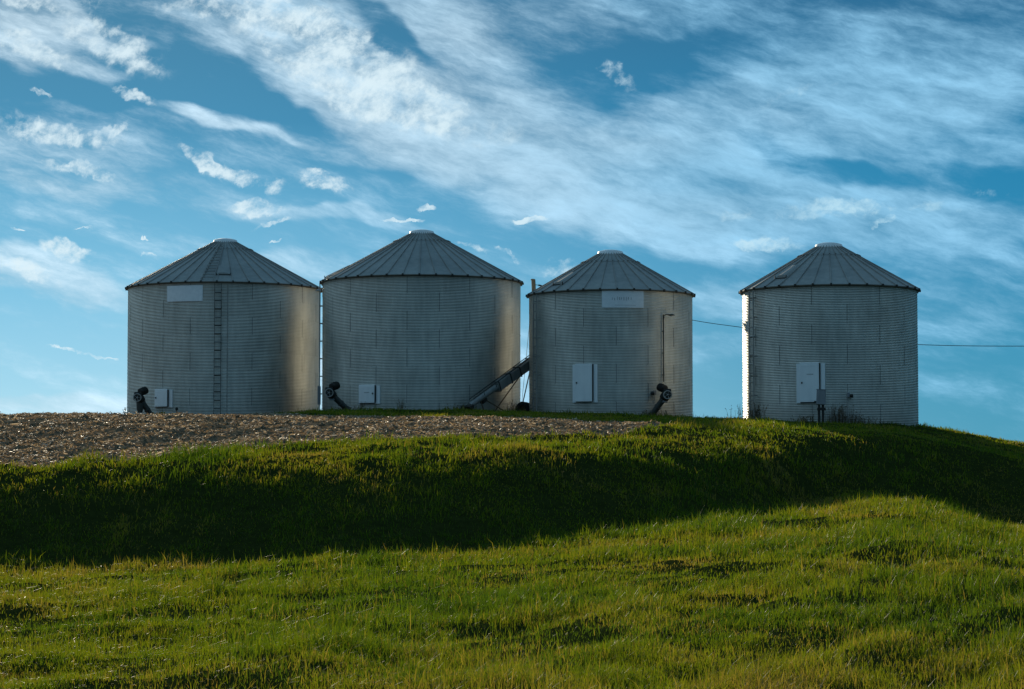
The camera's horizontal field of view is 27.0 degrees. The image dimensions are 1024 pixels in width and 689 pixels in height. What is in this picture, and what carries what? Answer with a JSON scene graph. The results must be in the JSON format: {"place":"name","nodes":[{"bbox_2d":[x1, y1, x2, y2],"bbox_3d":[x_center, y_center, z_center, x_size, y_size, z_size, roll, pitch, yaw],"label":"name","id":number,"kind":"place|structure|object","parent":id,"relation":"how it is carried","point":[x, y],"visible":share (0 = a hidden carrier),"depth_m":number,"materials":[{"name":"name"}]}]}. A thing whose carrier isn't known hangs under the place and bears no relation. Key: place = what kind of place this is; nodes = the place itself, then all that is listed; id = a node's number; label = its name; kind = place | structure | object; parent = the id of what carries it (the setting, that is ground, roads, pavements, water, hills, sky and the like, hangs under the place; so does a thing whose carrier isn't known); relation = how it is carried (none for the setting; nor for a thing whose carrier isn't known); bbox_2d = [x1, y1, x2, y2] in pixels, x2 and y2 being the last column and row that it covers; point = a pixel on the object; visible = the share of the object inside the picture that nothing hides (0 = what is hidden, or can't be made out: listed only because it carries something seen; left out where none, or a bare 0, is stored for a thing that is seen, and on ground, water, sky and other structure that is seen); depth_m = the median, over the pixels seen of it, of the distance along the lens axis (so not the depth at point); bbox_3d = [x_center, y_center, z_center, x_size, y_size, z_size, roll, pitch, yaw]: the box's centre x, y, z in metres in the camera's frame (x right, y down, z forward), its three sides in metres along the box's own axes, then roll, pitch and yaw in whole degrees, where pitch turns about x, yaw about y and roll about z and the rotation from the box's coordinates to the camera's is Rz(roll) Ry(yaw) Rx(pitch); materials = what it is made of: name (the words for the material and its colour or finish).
{"place":"outdoors","nodes":[
{"label":"outdoors","id":0,"kind":"place"},
{"bbox_2d":[0,414,658,467],"bbox_3d":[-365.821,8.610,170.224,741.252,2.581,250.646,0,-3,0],"label":"bare field","id":1,"kind":"structure","parent":0,"point":[179,435],"depth_m":57.04,"materials":[{"name":"soil"}]},
{"bbox_2d":[133,387,152,414],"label":"unloading auger","id":2,"kind":"object","parent":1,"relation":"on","point":[139,400],"visible":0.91,"depth_m":97.00,"materials":[{"name":"metal"}]},
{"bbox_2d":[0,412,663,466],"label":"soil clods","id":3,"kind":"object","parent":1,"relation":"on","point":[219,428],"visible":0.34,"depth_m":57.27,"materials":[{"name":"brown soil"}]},
{"bbox_2d":[0,405,1023,688],"bbox_3d":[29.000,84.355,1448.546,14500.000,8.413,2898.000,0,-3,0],"label":"grass hillside","id":4,"kind":"structure","parent":0,"point":[92,516],"depth_m":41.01,"materials":[{"name":"plant"}]},
{"bbox_2d":[125,238,322,414],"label":"grain bin","id":5,"kind":"object","parent":4,"relation":"on","point":[223,326],"visible":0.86,"depth_m":98.41,"materials":[{"name":"metal"}]},
{"bbox_2d":[154,389,167,406],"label":"access door","id":6,"kind":"structure","parent":5,"relation":"in","point":[160,394],"depth_m":98.14,"materials":[{"name":"white metal"}]},
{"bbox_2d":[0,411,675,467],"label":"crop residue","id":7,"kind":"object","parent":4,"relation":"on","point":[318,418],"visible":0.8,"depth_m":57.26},
{"bbox_2d":[317,229,523,410],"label":"grain bin","id":8,"kind":"object","parent":4,"relation":"on","point":[422,319],"visible":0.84,"depth_m":94.84,"materials":[{"name":"metal"}]},
{"bbox_2d":[325,381,351,409],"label":"unloading auger","id":9,"kind":"object","parent":8,"relation":"attached to","point":[330,393],"visible":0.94,"depth_m":93.56,"materials":[{"name":"metal"}]},
{"bbox_2d":[359,385,373,402],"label":"access door","id":10,"kind":"structure","parent":8,"relation":"in","point":[366,392],"depth_m":94.49,"materials":[{"name":"white metal"}]},
{"bbox_2d":[461,355,528,411],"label":"grain auger","id":11,"kind":"object","parent":4,"relation":"on","point":[507,378],"visible":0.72,"depth_m":94.92,"materials":[{"name":"metal"}]},
{"bbox_2d":[507,400,525,410],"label":"weed clump","id":12,"kind":"object","parent":4,"relation":"on","point":[512,408],"visible":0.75,"depth_m":95.07,"materials":[{"name":"green plant"}]},
{"bbox_2d":[531,279,541,289],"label":"utility pole","id":13,"kind":"object","parent":4,"relation":"on","point":[533,283],"visible":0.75,"depth_m":118.28,"materials":[{"name":"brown wood"}]},
{"bbox_2d":[693,320,965,345],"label":"power line","id":14,"kind":"object","parent":13,"relation":"attached to","point":[918,344],"visible":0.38,"depth_m":106.51,"materials":[{"name":"black metal"}]},
{"bbox_2d":[526,250,695,415],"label":"grain bin","id":15,"kind":"object","parent":4,"relation":"on","point":[605,336],"visible":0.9,"depth_m":92.76,"materials":[{"name":"metal"}]},
{"bbox_2d":[575,364,591,401],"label":"access door","id":16,"kind":"structure","parent":15,"relation":"in","point":[583,372],"depth_m":92.24,"materials":[{"name":"white metal"}]},
{"bbox_2d":[649,383,671,415],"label":"unloading auger","id":17,"kind":"object","parent":15,"relation":"attached to","point":[666,395],"visible":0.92,"depth_m":91.86,"materials":[{"name":"metal"}]},
{"bbox_2d":[635,410,669,415],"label":"weed clump","id":18,"kind":"object","parent":4,"relation":"on","point":[652,412],"visible":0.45,"depth_m":91.66,"materials":[{"name":"green plant"}]},
{"bbox_2d":[725,405,751,417],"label":"weed clump","id":19,"kind":"object","parent":4,"relation":"on","point":[738,412],"visible":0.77,"depth_m":88.90,"materials":[{"name":"green plant"}]},
{"bbox_2d":[742,403,766,418],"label":"weed clump","id":20,"kind":"object","parent":4,"relation":"on","point":[757,411],"visible":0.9,"depth_m":86.87,"materials":[{"name":"green plant"}]},
{"bbox_2d":[791,414,814,422],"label":"weed clump","id":21,"kind":"object","parent":4,"relation":"on","point":[804,419],"visible":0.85,"depth_m":86.00,"materials":[{"name":"green plant"}]},
{"bbox_2d":[814,389,825,421],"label":"electrical box","id":22,"kind":"object","parent":4,"relation":"on","point":[820,397],"visible":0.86,"depth_m":84.42,"materials":[{"name":"grey metal"}]},
{"bbox_2d":[738,242,920,425],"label":"grain bin","id":23,"kind":"object","parent":4,"relation":"on","point":[838,322],"visible":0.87,"depth_m":87.17,"materials":[{"name":"metal"}]},
{"bbox_2d":[800,362,818,401],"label":"access door","id":24,"kind":"structure","parent":23,"relation":"in","point":[809,372],"depth_m":86.65,"materials":[{"name":"white metal"}]},
{"bbox_2d":[816,403,861,423],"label":"weed clump","id":25,"kind":"object","parent":4,"relation":"on","point":[839,417],"visible":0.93,"depth_m":86.02,"materials":[{"name":"green plant"}]},
{"bbox_2d":[851,415,883,423],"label":"weed clump","id":26,"kind":"object","parent":4,"relation":"on","point":[864,422],"visible":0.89,"depth_m":86.12,"materials":[{"name":"green plant"}]},
{"bbox_2d":[0,0,1023,441],"label":"sky","id":27,"kind":"structure","parent":0,"point":[712,145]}
]}

